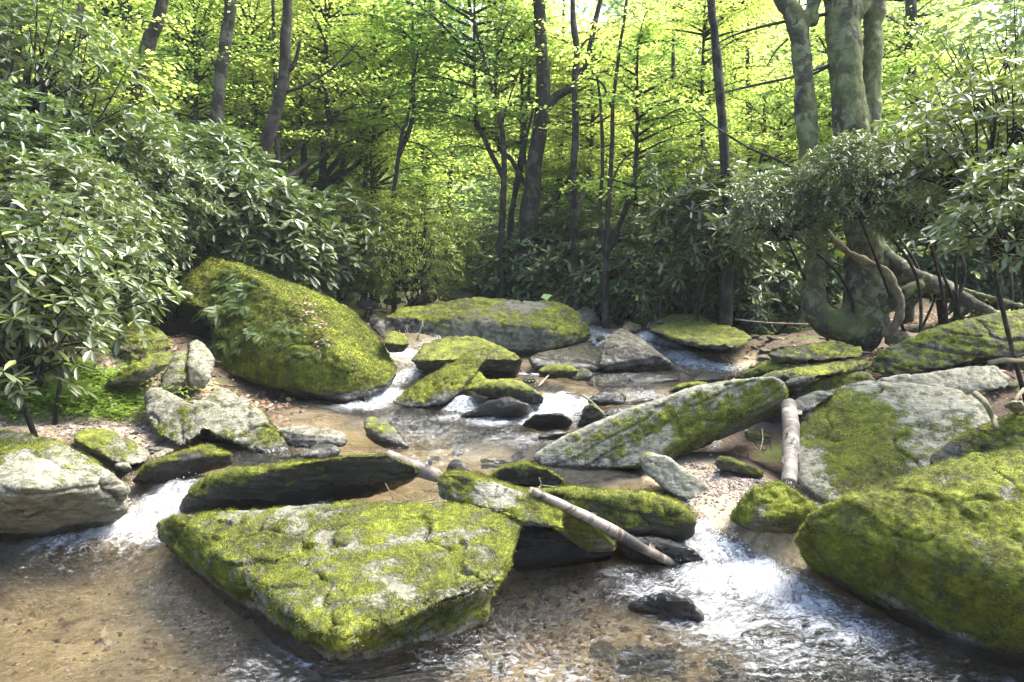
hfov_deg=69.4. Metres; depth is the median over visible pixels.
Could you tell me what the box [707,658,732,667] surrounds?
stone
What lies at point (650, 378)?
rock
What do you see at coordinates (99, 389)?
ground cover
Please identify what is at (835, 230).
tree
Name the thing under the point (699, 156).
rhododendron
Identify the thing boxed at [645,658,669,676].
stone
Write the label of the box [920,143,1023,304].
rhododendron
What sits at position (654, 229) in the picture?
rhododendron
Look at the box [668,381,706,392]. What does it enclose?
rock
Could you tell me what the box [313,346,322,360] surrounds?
fern
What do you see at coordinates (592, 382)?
stone
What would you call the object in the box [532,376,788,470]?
rock
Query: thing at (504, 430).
stone
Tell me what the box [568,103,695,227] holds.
tree
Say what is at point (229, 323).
fern
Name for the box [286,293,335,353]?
leaf litter
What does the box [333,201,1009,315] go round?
undergrowth
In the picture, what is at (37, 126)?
rhododendron
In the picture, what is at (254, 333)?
fern
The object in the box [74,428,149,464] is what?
rock
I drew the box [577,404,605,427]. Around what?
rock
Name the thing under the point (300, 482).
rock
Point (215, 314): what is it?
fern
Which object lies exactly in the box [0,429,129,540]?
rock
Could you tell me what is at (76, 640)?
gravel
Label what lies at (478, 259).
rhododendron
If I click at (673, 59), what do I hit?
tree
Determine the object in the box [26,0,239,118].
tree
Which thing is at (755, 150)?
branch
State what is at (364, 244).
mountain laurel
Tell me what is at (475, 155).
tree
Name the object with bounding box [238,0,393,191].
tree
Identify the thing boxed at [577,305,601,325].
rock
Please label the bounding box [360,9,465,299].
tree
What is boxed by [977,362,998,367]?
stone
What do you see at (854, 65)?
multi stemmed tree
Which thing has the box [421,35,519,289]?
tree
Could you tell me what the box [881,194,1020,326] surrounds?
rhododendron
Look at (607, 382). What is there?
stone
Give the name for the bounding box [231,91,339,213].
tree
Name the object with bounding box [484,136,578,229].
tree
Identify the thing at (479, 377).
rock
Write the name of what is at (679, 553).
rock
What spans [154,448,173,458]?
rock
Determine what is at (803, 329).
stone
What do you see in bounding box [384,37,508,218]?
tree
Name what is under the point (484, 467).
stone
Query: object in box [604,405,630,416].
rock
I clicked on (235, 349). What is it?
fern
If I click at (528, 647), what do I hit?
leaf litter
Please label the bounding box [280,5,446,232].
tree
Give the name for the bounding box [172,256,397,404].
rock
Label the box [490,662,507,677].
stone
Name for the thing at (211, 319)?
fern
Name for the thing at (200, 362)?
rock
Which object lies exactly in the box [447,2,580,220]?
tree
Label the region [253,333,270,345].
fern
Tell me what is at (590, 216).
rhododendron
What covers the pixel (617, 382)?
stone
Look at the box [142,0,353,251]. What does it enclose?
tree
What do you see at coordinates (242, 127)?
tree
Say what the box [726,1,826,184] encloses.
tree
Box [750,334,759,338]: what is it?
stone
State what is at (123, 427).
gravel
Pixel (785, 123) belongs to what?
tree
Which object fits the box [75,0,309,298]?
tree
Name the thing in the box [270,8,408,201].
tree
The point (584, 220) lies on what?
rhododendron
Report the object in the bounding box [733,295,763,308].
rock
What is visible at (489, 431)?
stone
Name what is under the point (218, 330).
fern
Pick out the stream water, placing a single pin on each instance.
(560, 405)
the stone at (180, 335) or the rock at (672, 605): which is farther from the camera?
the stone at (180, 335)
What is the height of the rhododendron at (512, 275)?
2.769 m
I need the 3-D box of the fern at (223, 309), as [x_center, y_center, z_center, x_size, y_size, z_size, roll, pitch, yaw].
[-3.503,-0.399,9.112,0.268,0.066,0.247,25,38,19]
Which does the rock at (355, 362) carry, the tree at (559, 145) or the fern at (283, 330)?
the fern at (283, 330)
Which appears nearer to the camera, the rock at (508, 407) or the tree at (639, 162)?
the rock at (508, 407)
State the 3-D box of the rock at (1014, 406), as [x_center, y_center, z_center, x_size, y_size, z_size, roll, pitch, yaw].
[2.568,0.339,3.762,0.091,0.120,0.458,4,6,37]
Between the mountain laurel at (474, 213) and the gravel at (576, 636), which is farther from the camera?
the mountain laurel at (474, 213)
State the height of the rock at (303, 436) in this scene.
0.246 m
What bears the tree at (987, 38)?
on the ground at (780, 548)
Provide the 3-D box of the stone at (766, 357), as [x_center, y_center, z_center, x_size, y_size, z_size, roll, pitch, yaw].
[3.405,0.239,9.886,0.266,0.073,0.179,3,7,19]
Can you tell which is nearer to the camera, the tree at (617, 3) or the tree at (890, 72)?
the tree at (890, 72)
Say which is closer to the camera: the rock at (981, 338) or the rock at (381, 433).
the rock at (381, 433)
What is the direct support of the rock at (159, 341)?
on the ground at (780, 548)
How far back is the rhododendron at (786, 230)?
8.53 m
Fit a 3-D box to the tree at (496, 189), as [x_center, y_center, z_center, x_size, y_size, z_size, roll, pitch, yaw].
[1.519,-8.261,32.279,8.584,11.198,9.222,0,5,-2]
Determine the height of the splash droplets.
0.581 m
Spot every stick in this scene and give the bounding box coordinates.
[385,483,434,502]
[528,477,559,489]
[537,374,549,386]
[566,393,605,415]
[735,319,808,324]
[736,602,781,608]
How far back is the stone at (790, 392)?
7.49 m
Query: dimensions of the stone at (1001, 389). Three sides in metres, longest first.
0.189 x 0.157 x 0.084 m
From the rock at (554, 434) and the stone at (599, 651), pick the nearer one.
the stone at (599, 651)
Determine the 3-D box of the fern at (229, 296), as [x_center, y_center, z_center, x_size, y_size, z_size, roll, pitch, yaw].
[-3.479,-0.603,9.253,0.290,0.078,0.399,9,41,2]
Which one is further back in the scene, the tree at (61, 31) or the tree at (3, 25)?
the tree at (61, 31)
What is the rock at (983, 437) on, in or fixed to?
on the rock at (936, 549)
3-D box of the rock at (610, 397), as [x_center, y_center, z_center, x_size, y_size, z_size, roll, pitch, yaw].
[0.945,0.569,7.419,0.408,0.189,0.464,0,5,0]
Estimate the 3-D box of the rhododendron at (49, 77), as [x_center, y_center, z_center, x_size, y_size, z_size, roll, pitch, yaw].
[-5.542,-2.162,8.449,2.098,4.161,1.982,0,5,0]
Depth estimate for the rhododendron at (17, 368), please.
4.81 m
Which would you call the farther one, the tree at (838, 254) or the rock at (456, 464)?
the tree at (838, 254)
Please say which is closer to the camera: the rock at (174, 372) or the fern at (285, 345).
the rock at (174, 372)
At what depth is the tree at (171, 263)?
14.35 m
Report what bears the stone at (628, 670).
on the ground at (780, 548)
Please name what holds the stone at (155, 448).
on the ground at (780, 548)
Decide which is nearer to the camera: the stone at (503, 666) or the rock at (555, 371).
the stone at (503, 666)
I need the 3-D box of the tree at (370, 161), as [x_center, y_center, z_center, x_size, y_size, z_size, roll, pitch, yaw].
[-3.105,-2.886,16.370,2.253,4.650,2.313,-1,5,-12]
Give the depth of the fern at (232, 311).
9.01 m
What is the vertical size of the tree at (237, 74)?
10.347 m
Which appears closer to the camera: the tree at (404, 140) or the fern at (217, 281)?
the fern at (217, 281)
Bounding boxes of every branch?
[692,108,803,174]
[896,234,933,300]
[941,235,966,300]
[953,226,986,304]
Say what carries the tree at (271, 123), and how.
on the ground at (780, 548)
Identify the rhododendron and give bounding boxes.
[0,0,138,178]
[0,0,183,177]
[0,80,135,349]
[0,145,167,395]
[0,181,131,436]
[0,226,123,408]
[3,210,192,424]
[20,102,224,322]
[31,156,187,336]
[99,117,294,332]
[107,260,176,325]
[157,142,334,294]
[214,176,353,297]
[271,181,391,300]
[439,212,557,298]
[468,200,604,304]
[505,177,604,265]
[519,197,662,324]
[560,188,661,271]
[570,229,701,327]
[624,194,743,315]
[625,134,735,319]
[629,144,796,321]
[672,234,804,334]
[720,161,856,346]
[732,225,844,334]
[782,128,922,331]
[855,136,981,323]
[864,58,1022,310]
[872,45,1023,401]
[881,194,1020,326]
[885,0,1023,206]
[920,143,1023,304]
[923,197,1022,322]
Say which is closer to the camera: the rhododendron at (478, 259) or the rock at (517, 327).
the rock at (517, 327)
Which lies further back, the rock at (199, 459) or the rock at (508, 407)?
the rock at (508, 407)
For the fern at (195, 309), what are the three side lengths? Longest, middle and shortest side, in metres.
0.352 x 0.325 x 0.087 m
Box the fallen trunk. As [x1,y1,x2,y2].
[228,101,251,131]
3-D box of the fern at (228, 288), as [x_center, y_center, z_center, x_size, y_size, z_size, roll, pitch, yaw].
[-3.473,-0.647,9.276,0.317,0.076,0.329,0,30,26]
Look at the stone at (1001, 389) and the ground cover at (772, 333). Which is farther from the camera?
the ground cover at (772, 333)
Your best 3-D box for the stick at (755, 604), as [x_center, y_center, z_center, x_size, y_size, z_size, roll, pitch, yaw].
[1.293,1.364,3.810,0.265,0.047,0.081,2,5,22]
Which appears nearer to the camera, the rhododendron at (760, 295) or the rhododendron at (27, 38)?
the rhododendron at (27, 38)
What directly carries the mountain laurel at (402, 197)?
on the ground at (780, 548)
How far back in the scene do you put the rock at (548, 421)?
6.78 m
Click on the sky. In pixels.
(567, 1)
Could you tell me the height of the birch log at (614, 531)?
0.559 m
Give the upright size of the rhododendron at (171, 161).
3.148 m
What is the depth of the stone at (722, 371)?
9.82 m
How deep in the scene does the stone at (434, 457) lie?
6.80 m
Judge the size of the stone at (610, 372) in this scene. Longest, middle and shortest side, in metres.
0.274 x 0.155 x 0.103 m
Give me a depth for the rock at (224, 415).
6.25 m
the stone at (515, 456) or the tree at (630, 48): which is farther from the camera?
the tree at (630, 48)
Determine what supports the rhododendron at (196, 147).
on the ground at (780, 548)
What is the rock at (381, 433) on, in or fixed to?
in the stream water
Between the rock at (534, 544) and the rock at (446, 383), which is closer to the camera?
the rock at (534, 544)
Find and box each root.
[972,390,998,429]
[987,357,1023,365]
[1014,387,1023,400]
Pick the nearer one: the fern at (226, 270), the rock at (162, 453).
the rock at (162, 453)
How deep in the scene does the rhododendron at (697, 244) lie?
10.99 m
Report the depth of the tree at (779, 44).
18.42 m
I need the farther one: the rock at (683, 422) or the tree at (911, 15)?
the tree at (911, 15)
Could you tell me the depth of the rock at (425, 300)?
14.30 m
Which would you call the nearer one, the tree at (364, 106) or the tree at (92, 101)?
the tree at (92, 101)
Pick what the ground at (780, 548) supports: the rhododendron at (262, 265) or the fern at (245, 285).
the rhododendron at (262, 265)
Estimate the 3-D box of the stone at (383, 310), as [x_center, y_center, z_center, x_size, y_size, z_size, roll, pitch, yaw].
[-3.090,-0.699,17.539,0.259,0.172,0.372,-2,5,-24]
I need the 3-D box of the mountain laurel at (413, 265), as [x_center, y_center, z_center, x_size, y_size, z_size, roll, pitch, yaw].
[-1.874,-1.621,13.633,2.727,2.607,2.867,0,5,0]
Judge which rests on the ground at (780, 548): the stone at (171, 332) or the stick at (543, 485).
the stone at (171, 332)
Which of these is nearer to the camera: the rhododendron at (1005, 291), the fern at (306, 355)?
the fern at (306, 355)
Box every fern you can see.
[191,307,213,323]
[197,299,220,315]
[198,305,227,322]
[204,305,226,327]
[207,314,229,324]
[207,337,228,354]
[208,269,244,279]
[209,279,230,290]
[210,278,228,290]
[210,280,237,296]
[212,325,231,336]
[213,319,234,337]
[214,340,229,354]
[217,281,233,290]
[217,293,235,302]
[217,303,230,314]
[218,268,237,280]
[222,290,240,300]
[223,293,251,315]
[225,273,240,283]
[226,286,238,294]
[226,305,245,316]
[227,287,248,296]
[231,344,247,355]
[232,334,242,346]
[234,283,248,301]
[238,282,258,288]
[243,328,251,340]
[247,332,264,344]
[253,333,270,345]
[270,321,290,334]
[276,337,292,351]
[297,349,311,357]
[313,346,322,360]
[321,337,332,348]
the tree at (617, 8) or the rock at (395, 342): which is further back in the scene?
the tree at (617, 8)
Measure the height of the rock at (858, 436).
0.750 m
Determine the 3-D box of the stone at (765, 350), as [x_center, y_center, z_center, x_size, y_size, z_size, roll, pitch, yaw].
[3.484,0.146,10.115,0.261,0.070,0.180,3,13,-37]
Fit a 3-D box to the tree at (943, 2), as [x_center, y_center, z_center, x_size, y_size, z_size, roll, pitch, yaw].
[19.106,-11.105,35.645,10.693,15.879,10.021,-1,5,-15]
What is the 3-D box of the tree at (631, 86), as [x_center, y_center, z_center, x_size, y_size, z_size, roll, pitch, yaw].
[2.735,-4.104,17.787,5.766,6.679,5.540,-1,5,-14]
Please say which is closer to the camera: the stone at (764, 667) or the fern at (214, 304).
the stone at (764, 667)
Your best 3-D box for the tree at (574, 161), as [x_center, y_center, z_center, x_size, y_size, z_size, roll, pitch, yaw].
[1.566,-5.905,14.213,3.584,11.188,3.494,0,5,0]
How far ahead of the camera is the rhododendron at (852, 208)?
7.99 m
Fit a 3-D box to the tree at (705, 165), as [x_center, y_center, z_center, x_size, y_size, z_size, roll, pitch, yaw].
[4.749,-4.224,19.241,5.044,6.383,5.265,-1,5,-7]
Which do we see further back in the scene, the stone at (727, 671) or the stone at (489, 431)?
the stone at (489, 431)
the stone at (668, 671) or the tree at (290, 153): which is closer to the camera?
the stone at (668, 671)
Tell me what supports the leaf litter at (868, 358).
on the ground at (780, 548)
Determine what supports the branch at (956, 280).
on the ground at (780, 548)
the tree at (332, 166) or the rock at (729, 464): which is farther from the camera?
the tree at (332, 166)
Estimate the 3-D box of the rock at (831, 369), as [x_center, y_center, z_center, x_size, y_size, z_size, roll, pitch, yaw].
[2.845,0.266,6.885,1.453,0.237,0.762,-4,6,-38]
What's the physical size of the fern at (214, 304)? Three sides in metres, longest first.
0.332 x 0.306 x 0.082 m
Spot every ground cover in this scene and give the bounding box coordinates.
[0,330,233,426]
[674,291,923,335]
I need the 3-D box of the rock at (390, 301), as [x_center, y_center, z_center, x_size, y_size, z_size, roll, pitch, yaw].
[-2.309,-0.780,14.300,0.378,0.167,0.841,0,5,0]
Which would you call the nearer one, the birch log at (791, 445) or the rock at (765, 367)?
the birch log at (791, 445)
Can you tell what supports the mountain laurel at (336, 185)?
on the ground at (780, 548)
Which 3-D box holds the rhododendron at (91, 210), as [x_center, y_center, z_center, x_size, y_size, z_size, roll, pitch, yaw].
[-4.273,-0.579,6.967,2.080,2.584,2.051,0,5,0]
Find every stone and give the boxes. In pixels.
[147,443,159,446]
[147,447,160,450]
[154,439,166,443]
[167,331,177,334]
[177,334,190,336]
[188,397,202,400]
[214,359,221,366]
[376,308,387,312]
[430,456,440,460]
[451,436,469,444]
[452,450,462,456]
[454,434,466,439]
[454,440,464,445]
[481,464,488,468]
[485,429,494,435]
[489,459,510,467]
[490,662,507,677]
[500,427,507,432]
[510,452,525,461]
[518,443,529,449]
[523,379,535,382]
[586,380,594,384]
[589,640,613,660]
[595,377,614,388]
[596,336,604,342]
[603,369,615,376]
[611,377,624,385]
[617,656,639,674]
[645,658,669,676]
[664,668,676,675]
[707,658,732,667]
[710,358,729,363]
[716,364,729,373]
[717,664,738,678]
[745,431,769,443]
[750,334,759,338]
[755,661,776,673]
[757,356,770,359]
[759,348,771,352]
[765,412,781,422]
[766,336,779,339]
[787,390,794,396]
[797,328,810,331]
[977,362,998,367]
[991,387,1005,391]
[996,363,1005,367]
[1005,381,1018,388]
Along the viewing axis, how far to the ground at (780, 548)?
4.30 m
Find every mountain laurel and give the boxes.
[310,195,419,319]
[312,182,390,301]
[335,179,435,313]
[338,180,483,306]
[429,209,513,290]
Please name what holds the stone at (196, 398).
on the ground at (780, 548)
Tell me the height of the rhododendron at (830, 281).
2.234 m
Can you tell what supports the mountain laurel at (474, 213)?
on the ground at (780, 548)
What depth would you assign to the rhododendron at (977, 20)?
7.25 m
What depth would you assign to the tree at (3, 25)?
10.37 m
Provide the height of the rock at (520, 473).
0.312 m
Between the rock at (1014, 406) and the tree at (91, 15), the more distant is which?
the tree at (91, 15)
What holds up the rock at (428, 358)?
on the ground at (780, 548)
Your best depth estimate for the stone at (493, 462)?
6.53 m
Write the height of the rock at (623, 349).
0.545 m
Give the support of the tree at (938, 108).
on the ground at (780, 548)
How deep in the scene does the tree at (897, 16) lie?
30.36 m
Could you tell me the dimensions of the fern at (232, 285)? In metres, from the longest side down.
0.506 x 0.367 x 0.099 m
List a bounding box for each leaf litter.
[14,397,848,681]
[62,293,1023,425]
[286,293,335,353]
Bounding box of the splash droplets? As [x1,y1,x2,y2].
[82,357,822,611]
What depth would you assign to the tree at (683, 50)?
21.78 m
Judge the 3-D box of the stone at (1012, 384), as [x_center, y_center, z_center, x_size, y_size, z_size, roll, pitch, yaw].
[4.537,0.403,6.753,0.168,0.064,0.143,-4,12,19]
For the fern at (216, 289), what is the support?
on the rock at (355, 362)
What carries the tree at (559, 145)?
on the ground at (780, 548)
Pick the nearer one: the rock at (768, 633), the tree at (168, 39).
the rock at (768, 633)
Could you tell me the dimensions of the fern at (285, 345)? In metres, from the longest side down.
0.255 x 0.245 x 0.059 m
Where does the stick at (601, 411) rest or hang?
on the rock at (591, 413)
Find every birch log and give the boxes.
[385,450,441,481]
[529,487,680,568]
[781,398,801,487]
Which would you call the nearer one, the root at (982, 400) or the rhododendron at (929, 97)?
the root at (982, 400)
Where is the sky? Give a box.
[346,0,1023,106]
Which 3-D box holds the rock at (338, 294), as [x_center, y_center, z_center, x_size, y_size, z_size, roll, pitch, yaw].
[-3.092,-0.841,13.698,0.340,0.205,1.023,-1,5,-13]
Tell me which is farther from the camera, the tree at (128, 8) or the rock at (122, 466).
the tree at (128, 8)
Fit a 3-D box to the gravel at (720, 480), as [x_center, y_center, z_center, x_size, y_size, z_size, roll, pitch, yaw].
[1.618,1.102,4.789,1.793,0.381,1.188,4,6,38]
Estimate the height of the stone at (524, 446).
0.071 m
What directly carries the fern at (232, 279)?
on the rock at (355, 362)
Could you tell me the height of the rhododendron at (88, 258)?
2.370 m
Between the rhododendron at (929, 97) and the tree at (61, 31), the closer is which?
the rhododendron at (929, 97)
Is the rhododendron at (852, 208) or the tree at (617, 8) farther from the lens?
the tree at (617, 8)
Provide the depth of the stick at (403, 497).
4.23 m
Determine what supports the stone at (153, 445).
on the ground at (780, 548)
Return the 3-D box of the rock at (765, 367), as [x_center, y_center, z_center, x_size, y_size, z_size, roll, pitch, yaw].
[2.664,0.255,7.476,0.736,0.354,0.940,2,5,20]
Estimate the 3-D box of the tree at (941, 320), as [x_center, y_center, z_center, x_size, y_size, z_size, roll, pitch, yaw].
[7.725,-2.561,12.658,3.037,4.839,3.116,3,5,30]
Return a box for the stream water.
[0,289,1023,681]
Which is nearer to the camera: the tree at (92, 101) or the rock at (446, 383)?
the rock at (446, 383)
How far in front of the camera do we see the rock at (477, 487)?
3.94 m
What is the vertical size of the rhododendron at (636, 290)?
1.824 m
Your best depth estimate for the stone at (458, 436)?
7.55 m
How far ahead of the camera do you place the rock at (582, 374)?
8.51 m
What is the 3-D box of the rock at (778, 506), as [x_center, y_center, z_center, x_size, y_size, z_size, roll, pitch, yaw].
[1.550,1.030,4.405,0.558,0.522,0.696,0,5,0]
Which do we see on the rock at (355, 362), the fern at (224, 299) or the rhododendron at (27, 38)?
the fern at (224, 299)
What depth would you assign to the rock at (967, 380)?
6.15 m
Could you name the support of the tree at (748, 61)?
on the ground at (780, 548)
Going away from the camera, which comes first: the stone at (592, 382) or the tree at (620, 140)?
the stone at (592, 382)
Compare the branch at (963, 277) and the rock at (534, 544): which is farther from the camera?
the branch at (963, 277)
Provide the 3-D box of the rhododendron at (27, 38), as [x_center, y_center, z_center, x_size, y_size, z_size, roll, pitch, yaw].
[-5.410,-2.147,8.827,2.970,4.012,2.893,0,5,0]
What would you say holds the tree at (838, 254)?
on the ground at (780, 548)
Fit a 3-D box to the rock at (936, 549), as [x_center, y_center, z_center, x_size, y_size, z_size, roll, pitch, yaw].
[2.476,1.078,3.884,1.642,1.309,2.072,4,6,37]
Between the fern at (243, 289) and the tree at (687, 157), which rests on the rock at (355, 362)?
the fern at (243, 289)
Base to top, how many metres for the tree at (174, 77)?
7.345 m
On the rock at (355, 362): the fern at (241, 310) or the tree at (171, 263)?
the fern at (241, 310)
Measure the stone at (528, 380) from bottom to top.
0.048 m
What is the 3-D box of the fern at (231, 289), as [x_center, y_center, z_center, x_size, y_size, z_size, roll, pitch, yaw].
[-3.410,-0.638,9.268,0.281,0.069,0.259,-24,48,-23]
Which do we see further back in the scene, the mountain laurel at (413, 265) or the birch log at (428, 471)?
the mountain laurel at (413, 265)
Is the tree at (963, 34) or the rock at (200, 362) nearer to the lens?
the rock at (200, 362)
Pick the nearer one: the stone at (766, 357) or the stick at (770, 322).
the stone at (766, 357)
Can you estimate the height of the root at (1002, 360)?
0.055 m
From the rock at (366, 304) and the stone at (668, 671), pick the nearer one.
the stone at (668, 671)
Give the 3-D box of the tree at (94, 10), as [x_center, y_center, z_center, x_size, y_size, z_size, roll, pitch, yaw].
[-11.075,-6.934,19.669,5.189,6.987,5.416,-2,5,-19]
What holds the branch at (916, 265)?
attached to the multi stemmed tree at (854, 65)
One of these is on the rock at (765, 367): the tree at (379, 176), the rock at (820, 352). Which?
the rock at (820, 352)
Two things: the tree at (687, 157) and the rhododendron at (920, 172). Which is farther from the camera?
the tree at (687, 157)
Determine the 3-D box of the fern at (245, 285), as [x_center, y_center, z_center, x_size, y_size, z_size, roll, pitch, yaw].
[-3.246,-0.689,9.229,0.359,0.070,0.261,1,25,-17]
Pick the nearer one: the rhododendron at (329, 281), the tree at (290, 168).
the rhododendron at (329, 281)
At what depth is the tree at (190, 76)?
13.95 m
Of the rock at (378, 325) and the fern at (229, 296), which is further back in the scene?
the rock at (378, 325)
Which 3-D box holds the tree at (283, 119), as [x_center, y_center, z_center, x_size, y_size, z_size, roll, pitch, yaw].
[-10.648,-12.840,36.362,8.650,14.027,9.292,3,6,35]
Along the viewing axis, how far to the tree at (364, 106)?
37.06 m
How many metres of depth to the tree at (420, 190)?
17.74 m
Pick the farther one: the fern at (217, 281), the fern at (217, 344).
the fern at (217, 281)
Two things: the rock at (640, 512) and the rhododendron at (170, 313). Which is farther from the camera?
the rhododendron at (170, 313)
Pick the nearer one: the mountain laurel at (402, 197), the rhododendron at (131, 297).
the rhododendron at (131, 297)
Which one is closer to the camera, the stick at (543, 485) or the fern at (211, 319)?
the stick at (543, 485)
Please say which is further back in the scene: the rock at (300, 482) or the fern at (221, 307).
the fern at (221, 307)
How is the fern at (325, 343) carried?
on the rock at (355, 362)
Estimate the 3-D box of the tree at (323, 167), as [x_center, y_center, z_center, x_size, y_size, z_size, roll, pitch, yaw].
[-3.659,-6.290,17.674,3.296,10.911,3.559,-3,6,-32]
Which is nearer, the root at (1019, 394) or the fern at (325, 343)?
the root at (1019, 394)
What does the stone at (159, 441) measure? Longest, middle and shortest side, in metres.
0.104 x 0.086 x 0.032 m
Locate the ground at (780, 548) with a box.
[0,142,1023,681]
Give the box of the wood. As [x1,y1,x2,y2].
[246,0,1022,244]
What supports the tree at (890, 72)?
on the ground at (780, 548)
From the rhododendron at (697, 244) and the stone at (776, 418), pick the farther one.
the rhododendron at (697, 244)
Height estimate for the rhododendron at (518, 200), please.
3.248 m
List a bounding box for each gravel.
[0,340,255,463]
[1,491,313,681]
[440,537,902,681]
[637,454,828,581]
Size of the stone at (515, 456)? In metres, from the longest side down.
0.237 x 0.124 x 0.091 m
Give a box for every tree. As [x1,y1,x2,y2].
[0,0,197,188]
[18,0,115,128]
[18,0,173,136]
[21,0,195,125]
[21,2,109,110]
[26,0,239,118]
[43,24,164,163]
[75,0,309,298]
[85,7,260,136]
[103,29,260,162]
[120,0,272,184]
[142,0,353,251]
[143,0,294,184]
[164,2,316,279]
[188,0,434,250]
[229,78,342,180]
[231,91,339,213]
[232,3,338,173]
[237,0,367,183]
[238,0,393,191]
[260,5,492,307]
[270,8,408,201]
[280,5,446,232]
[292,0,448,184]
[295,6,427,208]
[299,0,468,191]
[325,99,421,311]
[328,15,422,300]
[342,0,480,312]
[356,134,482,304]
[359,0,555,298]
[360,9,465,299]
[375,0,640,300]
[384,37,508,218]
[394,60,515,267]
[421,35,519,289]
[446,0,601,293]
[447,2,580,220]
[455,22,614,235]
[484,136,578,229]
[487,150,568,230]
[498,0,621,218]
[503,0,678,310]
[512,26,743,238]
[548,136,658,234]
[552,0,738,327]
[557,0,816,206]
[567,2,709,235]
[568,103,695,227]
[600,0,827,326]
[603,0,791,214]
[607,1,744,304]
[610,52,771,206]
[628,27,786,203]
[629,104,731,197]
[652,4,792,186]
[690,57,836,319]
[711,0,904,278]
[712,60,833,276]
[714,0,1023,351]
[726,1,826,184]
[729,2,963,295]
[762,41,951,230]
[768,57,924,303]
[787,0,1023,323]
[809,0,990,250]
[818,0,1014,96]
[879,49,1023,325]
[881,47,1022,263]
[882,0,1023,241]
[934,0,1023,211]
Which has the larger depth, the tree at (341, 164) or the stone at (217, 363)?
the tree at (341, 164)
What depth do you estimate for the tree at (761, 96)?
13.49 m
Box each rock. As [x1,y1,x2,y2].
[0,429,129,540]
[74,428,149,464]
[98,323,171,361]
[105,351,173,388]
[114,462,130,470]
[132,443,233,483]
[144,385,296,461]
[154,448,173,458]
[154,498,524,681]
[159,351,187,392]
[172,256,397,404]
[179,453,419,514]
[186,340,214,391]
[278,424,347,448]
[302,444,339,459]
[336,291,352,301]
[355,299,377,309]
[363,416,408,449]
[369,315,386,335]
[383,296,401,305]
[383,331,408,352]
[385,297,590,354]
[393,348,490,408]
[409,292,436,305]
[411,335,522,378]
[434,468,616,551]
[437,290,475,300]
[446,459,468,470]
[461,396,532,420]
[463,371,485,390]
[471,378,543,404]
[489,458,566,487]
[512,525,611,571]
[516,483,697,541]
[522,413,571,430]
[528,341,603,371]
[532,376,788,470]
[538,364,577,378]
[538,429,567,441]
[568,368,592,380]
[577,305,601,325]
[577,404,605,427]
[588,389,625,405]
[598,328,674,372]
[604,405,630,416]
[613,535,704,565]
[622,321,641,331]
[627,591,704,626]
[629,374,679,383]
[639,452,709,501]
[646,313,777,355]
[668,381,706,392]
[693,371,721,381]
[714,456,763,478]
[728,480,819,533]
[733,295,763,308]
[737,359,807,378]
[741,626,807,653]
[760,360,870,381]
[768,341,861,363]
[785,376,815,388]
[793,440,1023,670]
[794,390,833,417]
[797,371,874,396]
[798,379,997,503]
[870,309,1023,375]
[878,365,1009,393]
[927,410,1023,466]
[1004,400,1023,412]
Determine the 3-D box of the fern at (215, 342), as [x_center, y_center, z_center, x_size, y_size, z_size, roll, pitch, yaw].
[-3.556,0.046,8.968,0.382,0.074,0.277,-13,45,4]
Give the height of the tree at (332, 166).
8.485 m
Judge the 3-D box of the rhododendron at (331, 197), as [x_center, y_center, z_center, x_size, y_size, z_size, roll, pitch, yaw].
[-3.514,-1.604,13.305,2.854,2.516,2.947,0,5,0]
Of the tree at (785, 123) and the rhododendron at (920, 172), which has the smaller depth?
the rhododendron at (920, 172)
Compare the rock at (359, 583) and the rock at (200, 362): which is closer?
the rock at (359, 583)
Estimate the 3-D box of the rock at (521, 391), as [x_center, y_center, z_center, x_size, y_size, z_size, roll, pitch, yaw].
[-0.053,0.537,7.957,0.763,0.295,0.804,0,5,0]
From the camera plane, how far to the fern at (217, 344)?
8.90 m
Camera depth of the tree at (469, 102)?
13.91 m
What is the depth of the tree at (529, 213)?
13.87 m
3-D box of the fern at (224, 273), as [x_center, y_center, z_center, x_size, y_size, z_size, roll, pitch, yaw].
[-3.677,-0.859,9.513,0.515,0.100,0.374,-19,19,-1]
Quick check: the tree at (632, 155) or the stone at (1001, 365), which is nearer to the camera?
the stone at (1001, 365)
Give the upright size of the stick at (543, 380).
0.118 m
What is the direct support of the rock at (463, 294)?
on the ground at (780, 548)
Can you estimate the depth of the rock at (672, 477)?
4.82 m
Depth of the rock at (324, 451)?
5.79 m
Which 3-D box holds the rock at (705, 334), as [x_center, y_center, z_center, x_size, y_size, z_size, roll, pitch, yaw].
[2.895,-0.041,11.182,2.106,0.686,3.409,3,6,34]
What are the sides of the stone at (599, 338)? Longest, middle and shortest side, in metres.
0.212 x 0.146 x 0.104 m
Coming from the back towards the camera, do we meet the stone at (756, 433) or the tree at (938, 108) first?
the tree at (938, 108)
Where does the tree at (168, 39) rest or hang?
on the ground at (780, 548)
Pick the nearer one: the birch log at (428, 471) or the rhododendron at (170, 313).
the birch log at (428, 471)
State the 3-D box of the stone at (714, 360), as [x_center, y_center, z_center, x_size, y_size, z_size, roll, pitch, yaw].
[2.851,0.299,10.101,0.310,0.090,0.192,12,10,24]
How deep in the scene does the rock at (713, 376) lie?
8.39 m
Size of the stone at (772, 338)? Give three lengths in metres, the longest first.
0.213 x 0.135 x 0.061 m
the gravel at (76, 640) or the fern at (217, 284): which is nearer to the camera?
the gravel at (76, 640)
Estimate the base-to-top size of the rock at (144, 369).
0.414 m
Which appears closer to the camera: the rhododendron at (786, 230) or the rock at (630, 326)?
the rhododendron at (786, 230)
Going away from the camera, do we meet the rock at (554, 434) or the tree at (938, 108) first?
the rock at (554, 434)
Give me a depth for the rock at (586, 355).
9.65 m

